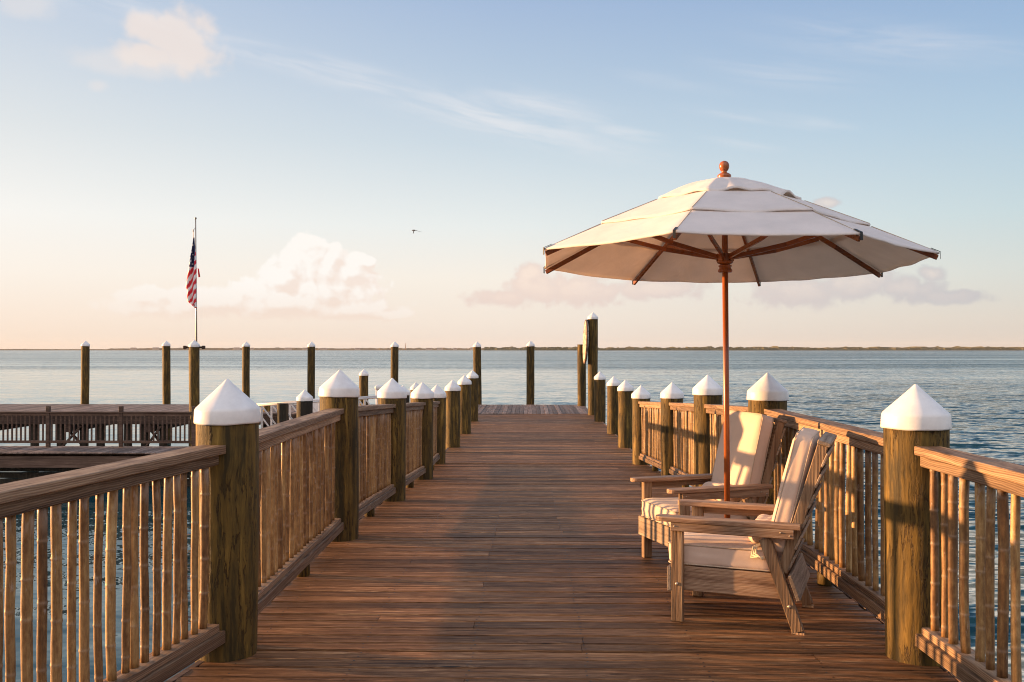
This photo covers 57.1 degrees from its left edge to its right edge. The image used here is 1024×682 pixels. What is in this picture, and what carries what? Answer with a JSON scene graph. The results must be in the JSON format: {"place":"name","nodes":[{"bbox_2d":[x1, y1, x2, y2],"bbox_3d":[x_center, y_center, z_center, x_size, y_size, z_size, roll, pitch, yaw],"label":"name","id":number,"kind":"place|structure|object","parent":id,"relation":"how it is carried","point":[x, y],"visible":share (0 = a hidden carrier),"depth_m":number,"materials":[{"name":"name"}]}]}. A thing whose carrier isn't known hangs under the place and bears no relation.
{"place":"outdoors","nodes":[
{"label":"outdoors","id":0,"kind":"place"},
{"bbox_2d":[313,399,318,412],"bbox_3d":[-6.266,2.100,30.494,0.740,0.433,0.560,0,-1,1],"label":"dock box","id":1,"kind":"object","parent":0,"point":[316,406],"visible":0.01,"depth_m":30.25,"materials":[{"name":"white plastic"}]},
{"bbox_2d":[375,385,383,403],"bbox_3d":[-4.300,1.880,30.663,0.320,0.876,0.270,0,-1,1],"label":"service pedestal","id":2,"kind":"object","parent":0,"point":[377,387],"visible":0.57,"depth_m":30.55,"materials":[{"name":"white plastic"}]},
{"bbox_2d":[0,350,1023,681],"bbox_3d":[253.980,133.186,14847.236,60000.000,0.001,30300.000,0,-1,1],"label":"water","id":3,"kind":"structure","parent":0,"point":[978,394],"depth_m":99.42,"materials":[{"name":"teal liquid"}]},
{"bbox_2d":[30,424,38,445],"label":"support piling","id":4,"kind":"object","parent":3,"relation":"in","point":[36,436],"visible":0.16,"depth_m":30.44,"materials":[{"name":"brown wood"}]},
{"bbox_2d":[57,424,63,445],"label":"support piling","id":5,"kind":"object","parent":3,"relation":"in","point":[58,434],"visible":0.23,"depth_m":30.42,"materials":[{"name":"brown wood"}]},
{"bbox_2d":[62,425,81,445],"bbox_3d":[-14.245,3.136,30.522,0.786,0.834,0.450,0,-1,1],"label":"cross brace","id":6,"kind":"object","parent":5,"relation":"attached to","point":[71,436],"visible":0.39,"depth_m":30.30,"materials":[{"name":"brown wood"}]},
{"bbox_2d":[80,424,87,445],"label":"support piling","id":7,"kind":"object","parent":3,"relation":"in","point":[83,444],"visible":0.2,"depth_m":30.41,"materials":[{"name":"brown wood"}]},
{"bbox_2d":[81,341,89,444],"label":"piling","id":8,"kind":"object","parent":3,"relation":"in","point":[85,362],"visible":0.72,"depth_m":35.45,"materials":[{"name":"brown wood"}]},
{"bbox_2d":[0,446,190,485],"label":"walkway","id":9,"kind":"structure","parent":3,"relation":"in","point":[17,463],"depth_m":24.85,"materials":[{"name":"brown wood"}]},
{"bbox_2d":[0,406,195,446],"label":"dock railing","id":10,"kind":"object","parent":9,"relation":"on","point":[49,414],"visible":0.98,"depth_m":25.95,"materials":[{"name":"brown wood"}]},
{"bbox_2d":[96,424,104,445],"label":"support piling","id":11,"kind":"object","parent":3,"relation":"in","point":[102,434],"visible":0.24,"depth_m":30.40,"materials":[{"name":"brown wood"}]},
{"bbox_2d":[124,424,131,445],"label":"support piling","id":12,"kind":"object","parent":3,"relation":"in","point":[129,435],"visible":0.2,"depth_m":30.39,"materials":[{"name":"brown wood"}]},
{"bbox_2d":[141,424,148,445],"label":"support piling","id":13,"kind":"object","parent":3,"relation":"in","point":[142,434],"visible":0.2,"depth_m":30.37,"materials":[{"name":"brown wood"}]},
{"bbox_2d":[145,425,161,445],"bbox_3d":[-11.580,3.136,30.476,0.640,0.830,0.450,0,-1,1],"label":"cross brace","id":14,"kind":"object","parent":13,"relation":"attached to","point":[151,439],"visible":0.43,"depth_m":30.28,"materials":[{"name":"brown wood"}]},
{"bbox_2d":[159,424,167,445],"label":"support piling","id":15,"kind":"object","parent":3,"relation":"in","point":[164,436],"visible":0.2,"depth_m":30.37,"materials":[{"name":"brown wood"}]},
{"bbox_2d":[162,341,170,440],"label":"piling","id":16,"kind":"object","parent":3,"relation":"in","point":[166,379],"visible":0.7,"depth_m":36.30,"materials":[{"name":"brown wood"}]},
{"bbox_2d":[183,340,204,445],"bbox_3d":[-10.100,2.220,29.908,0.670,4.523,0.351,0,-1,22],"label":"piling","id":17,"kind":"object","parent":3,"relation":"in","point":[194,346],"visible":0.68,"depth_m":29.78,"materials":[{"name":"brown wood"}]},
{"bbox_2d":[194,379,260,662],"bbox_3d":[-1.524,2.234,5.029,0.347,4.060,0.348,0,-1,-31],"label":"piling","id":18,"kind":"object","parent":3,"relation":"in","point":[227,412],"visible":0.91,"depth_m":4.90,"materials":[{"name":"brown wood"}]},
{"bbox_2d":[242,342,249,397],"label":"piling","id":19,"kind":"object","parent":3,"relation":"in","point":[246,368],"visible":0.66,"depth_m":38.06,"materials":[{"name":"brown wood"}]},
{"bbox_2d":[263,406,269,427],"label":"piling","id":20,"kind":"object","parent":3,"relation":"in","point":[267,408],"visible":0.06,"depth_m":31.00,"materials":[{"name":"brown wood"}]},
{"bbox_2d":[277,403,288,422],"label":"piling","id":21,"kind":"object","parent":3,"relation":"in","point":[282,412],"visible":0.27,"depth_m":27.96,"materials":[{"name":"brown wood"}]},
{"bbox_2d":[256,395,377,428],"bbox_3d":[-6.043,2.302,28.764,4.132,1.258,1.110,0,-1,1],"label":"gangway","id":22,"kind":"object","parent":21,"relation":"attached to","point":[271,404],"visible":0.17,"depth_m":29.24,"materials":[{"name":"metal"}]},
{"bbox_2d":[0,404,587,431],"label":"dock deck","id":23,"kind":"structure","parent":3,"relation":"in","point":[528,409],"depth_m":31.67,"materials":[{"name":"brown wood"}]},
{"bbox_2d":[193,217,196,341],"bbox_3d":[-11.609,-1.099,34.514,0.151,6.902,0.084,-1,-1,1],"label":"flagpole","id":24,"kind":"object","parent":23,"relation":"on","point":[196,284],"visible":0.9,"depth_m":34.50,"materials":[{"name":"metal"}]},
{"bbox_2d":[185,237,199,307],"bbox_3d":[-11.707,-2.497,34.506,0.514,2.593,0.165,0,-1,1],"label":"flag","id":25,"kind":"object","parent":24,"relation":"hanging from","point":[191,283],"visible":1,"depth_m":34.46,"materials":[{"name":"multicoloured fabric"}]},
{"bbox_2d":[296,390,312,417],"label":"piling","id":26,"kind":"object","parent":3,"relation":"in","point":[304,400],"visible":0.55,"depth_m":19.53,"materials":[{"name":"brown wood"}]},
{"bbox_2d":[307,342,314,398],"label":"piling","id":27,"kind":"object","parent":3,"relation":"in","point":[311,370],"visible":0.57,"depth_m":37.51,"materials":[{"name":"brown wood"}]},
{"bbox_2d":[318,370,359,541],"bbox_3d":[-1.483,2.268,8.067,0.348,4.045,0.348,0,-1,27],"label":"piling","id":28,"kind":"object","parent":3,"relation":"in","point":[339,389],"visible":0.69,"depth_m":7.95,"materials":[{"name":"brown wood"}]},
{"bbox_2d":[359,369,368,404],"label":"piling","id":29,"kind":"object","parent":3,"relation":"in","point":[363,380],"visible":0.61,"depth_m":31.95,"materials":[{"name":"brown wood"}]},
{"bbox_2d":[377,378,406,501],"bbox_3d":[-1.398,2.373,10.955,0.348,3.885,0.348,0,-1,-5],"label":"piling","id":30,"kind":"object","parent":3,"relation":"in","point":[391,391],"visible":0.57,"depth_m":10.84,"materials":[{"name":"brown wood"}]},
{"bbox_2d":[391,341,398,382],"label":"piling","id":31,"kind":"object","parent":3,"relation":"in","point":[394,358],"visible":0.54,"depth_m":36.44,"materials":[{"name":"brown wood"}]},
{"bbox_2d":[402,385,409,402],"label":"piling","id":32,"kind":"object","parent":3,"relation":"in","point":[408,396],"visible":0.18,"depth_m":22.46,"materials":[{"name":"white plastic"}]},
{"bbox_2d":[410,382,418,402],"bbox_3d":[-2.816,2.831,27.529,0.342,3.259,0.342,0,-1,-27],"label":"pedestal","id":33,"kind":"object","parent":3,"relation":"in","point":[413,386],"visible":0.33,"depth_m":27.45,"materials":[{"name":"white plastic"}]},
{"bbox_2d":[411,382,433,479],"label":"piling","id":34,"kind":"object","parent":3,"relation":"in","point":[422,392],"visible":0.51,"depth_m":13.73,"materials":[{"name":"brown wood"}]},
{"bbox_2d":[431,385,445,463],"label":"piling","id":35,"kind":"object","parent":3,"relation":"in","point":[439,393],"visible":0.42,"depth_m":16.78,"materials":[{"name":"brown wood"}]},
{"bbox_2d":[445,380,460,448],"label":"piling","id":36,"kind":"object","parent":3,"relation":"in","point":[452,389],"visible":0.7,"depth_m":19.84,"materials":[{"name":"brown wood"}]},
{"bbox_2d":[457,375,471,433],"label":"piling","id":37,"kind":"object","parent":3,"relation":"in","point":[464,383],"visible":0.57,"depth_m":23.02,"materials":[{"name":"brown wood"}]},
{"bbox_2d":[467,370,478,421],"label":"piling","id":38,"kind":"object","parent":3,"relation":"in","point":[472,376],"visible":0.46,"depth_m":26.94,"materials":[{"name":"brown wood"}]},
{"bbox_2d":[473,342,481,404],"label":"piling","id":39,"kind":"object","parent":3,"relation":"in","point":[477,358],"visible":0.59,"depth_m":35.50,"materials":[{"name":"brown wood"}]},
{"bbox_2d":[526,341,534,404],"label":"piling","id":40,"kind":"object","parent":3,"relation":"in","point":[530,345],"visible":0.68,"depth_m":35.15,"materials":[{"name":"brown wood"}]},
{"bbox_2d":[165,414,961,681],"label":"boardwalk","id":41,"kind":"structure","parent":3,"relation":"in","point":[502,548],"depth_m":6.01,"materials":[{"name":"brown wood"}]},
{"bbox_2d":[0,445,225,681],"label":"bamboo railing","id":42,"kind":"object","parent":41,"relation":"on","point":[26,499],"visible":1,"depth_m":4.03,"materials":[{"name":"brown wood"}]},
{"bbox_2d":[258,408,343,613],"bbox_3d":[-1.503,1.126,6.557,0.141,1.143,2.740,0,-1,1],"label":"bamboo railing","id":43,"kind":"object","parent":41,"relation":"on","point":[301,527],"visible":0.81,"depth_m":6.40,"materials":[{"name":"brown wood"}]},
{"bbox_2d":[358,404,395,517],"bbox_3d":[-1.440,1.190,9.521,0.142,1.204,2.590,0,-1,2],"label":"bamboo railing","id":44,"kind":"object","parent":41,"relation":"on","point":[376,487],"visible":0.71,"depth_m":9.64,"materials":[{"name":"brown wood"}]},
{"bbox_2d":[406,402,425,487],"bbox_3d":[-1.358,1.357,12.409,0.142,1.212,2.590,0,-1,2],"label":"bamboo railing","id":45,"kind":"object","parent":41,"relation":"on","point":[415,469],"visible":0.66,"depth_m":12.77,"materials":[{"name":"brown wood"}]},
{"bbox_2d":[433,401,439,469],"bbox_3d":[-1.335,1.532,15.377,0.142,1.222,2.751,0,-1,-1],"label":"bamboo railing","id":46,"kind":"object","parent":41,"relation":"on","point":[436,456],"visible":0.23,"depth_m":16.03,"materials":[{"name":"brown wood"}]},
{"bbox_2d":[638,401,660,470],"bbox_3d":[2.328,1.527,15.315,0.142,1.210,2.751,0,-1,-1],"label":"bamboo railing","id":47,"kind":"object","parent":41,"relation":"on","point":[651,431],"visible":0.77,"depth_m":15.53,"materials":[{"name":"brown wood"}]},
{"bbox_2d":[669,403,693,486],"bbox_3d":[2.307,1.359,12.346,0.142,1.216,2.590,0,-1,2],"label":"bamboo railing","id":48,"kind":"object","parent":41,"relation":"on","point":[683,439],"visible":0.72,"depth_m":12.60,"materials":[{"name":"brown wood"}]},
{"bbox_2d":[630,410,786,557],"bbox_3d":[1.494,1.113,7.155,1.003,1.138,0.729,0,-1,-18],"label":"armchair","id":49,"kind":"object","parent":41,"relation":"on","point":[754,452],"visible":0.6,"depth_m":7.03,"materials":[{"name":"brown wood"}]},
{"bbox_2d":[704,404,747,472],"bbox_3d":[2.222,1.192,9.458,0.142,1.208,2.590,0,-1,2],"label":"bamboo railing","id":50,"kind":"object","parent":41,"relation":"on","point":[715,411],"visible":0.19,"depth_m":10.31,"materials":[{"name":"brown wood"}]},
{"bbox_2d":[543,161,940,517],"bbox_3d":[1.488,0.206,6.545,2.558,2.944,2.558,0,-2,1],"label":"patio umbrella","id":51,"kind":"object","parent":41,"relation":"on","point":[724,228],"visible":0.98,"depth_m":6.51,"materials":[{"name":"white fabric"}]},
{"bbox_2d":[656,427,836,634],"bbox_3d":[1.448,1.101,5.770,1.003,1.140,0.729,0,-1,22],"label":"armchair","id":52,"kind":"object","parent":41,"relation":"on","point":[757,557],"visible":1,"depth_m":5.50,"materials":[{"name":"brown wood"}]},
{"bbox_2d":[764,409,884,621],"bbox_3d":[2.157,1.125,6.495,0.142,1.143,2.740,0,-1,1],"label":"bamboo railing","id":53,"kind":"object","parent":41,"relation":"on","point":[852,570],"visible":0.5,"depth_m":5.98,"materials":[{"name":"brown wood"}]},
{"bbox_2d":[914,446,1023,681],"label":"bamboo railing","id":54,"kind":"object","parent":41,"relation":"on","point":[944,646],"visible":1,"depth_m":4.27,"materials":[{"name":"brown wood"}]},
{"bbox_2d":[577,344,585,406],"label":"piling","id":55,"kind":"object","parent":3,"relation":"in","point":[581,376],"visible":0.48,"depth_m":34.02,"materials":[{"name":"brown wood"}]},
{"bbox_2d":[587,312,597,414],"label":"piling","id":56,"kind":"object","parent":3,"relation":"in","point":[592,318],"visible":0.56,"depth_m":29.62,"materials":[{"name":"brown wood"}]},
{"bbox_2d":[583,320,588,363],"bbox_3d":[2.379,0.028,29.685,0.205,1.406,1.406,2,0,0],"label":"round board","id":57,"kind":"object","parent":56,"relation":"hanging from","point":[585,340],"visible":1,"depth_m":29.25,"materials":[{"name":"beige"}]},
{"bbox_2d":[594,372,605,423],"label":"piling","id":58,"kind":"object","parent":3,"relation":"in","point":[599,396],"visible":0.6,"depth_m":26.89,"materials":[{"name":"brown wood"}]},
{"bbox_2d":[607,376,620,435],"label":"piling","id":59,"kind":"object","parent":3,"relation":"in","point":[613,383],"visible":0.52,"depth_m":22.95,"materials":[{"name":"brown wood"}]},
{"bbox_2d":[617,380,633,448],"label":"piling","id":60,"kind":"object","parent":3,"relation":"in","point":[625,389],"visible":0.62,"depth_m":19.78,"materials":[{"name":"brown wood"}]},
{"bbox_2d":[631,385,650,464],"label":"piling","id":61,"kind":"object","parent":3,"relation":"in","point":[641,393],"visible":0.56,"depth_m":16.71,"materials":[{"name":"brown wood"}]},
{"bbox_2d":[660,382,683,475],"bbox_3d":[2.346,2.473,13.780,0.348,3.735,0.349,0,-1,-23],"label":"piling","id":62,"kind":"object","parent":3,"relation":"in","point":[672,392],"visible":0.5,"depth_m":13.66,"materials":[{"name":"brown wood"}]},
{"bbox_2d":[692,375,722,486],"bbox_3d":[2.267,2.353,10.893,0.349,3.925,0.348,0,-1,9],"label":"piling","id":63,"kind":"object","parent":3,"relation":"in","point":[707,389],"visible":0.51,"depth_m":10.78,"materials":[{"name":"brown wood"}]},
{"bbox_2d":[483,346,1023,349],"bbox_3d":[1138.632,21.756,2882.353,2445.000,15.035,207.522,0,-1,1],"label":"mangrove shore","id":64,"kind":"structure","parent":3,"relation":"on","point":[784,348],"depth_m":2809.49,"materials":[{"name":"green plant"}]},
{"bbox_2d":[747,373,788,503],"bbox_3d":[2.178,2.280,8.004,0.348,4.020,0.348,0,-1,41],"label":"piling","id":65,"kind":"object","parent":3,"relation":"in","point":[767,391],"visible":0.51,"depth_m":7.89,"materials":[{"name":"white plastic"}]},
{"bbox_2d":[880,384,951,667],"bbox_3d":[2.135,2.246,4.966,0.347,4.035,0.349,0,-1,-17],"label":"piling","id":66,"kind":"object","parent":3,"relation":"in","point":[913,416],"visible":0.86,"depth_m":4.86,"materials":[{"name":"brown wood"}]},
{"bbox_2d":[0,0,1023,348],"label":"sky","id":67,"kind":"structure","parent":0,"point":[307,142],"materials":[{"name":"blue"}]},
{"bbox_3d":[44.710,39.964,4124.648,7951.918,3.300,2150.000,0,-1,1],"label":"land","id":68,"kind":"structure","parent":0,"visible":0},
{"bbox_2d":[0,347,483,349],"bbox_3d":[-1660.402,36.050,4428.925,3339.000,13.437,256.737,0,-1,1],"label":"wooded shore","id":69,"kind":"structure","parent":68,"relation":"on","point":[277,348],"depth_m":4330.36,"materials":[{"name":"green plant"}]}
]}

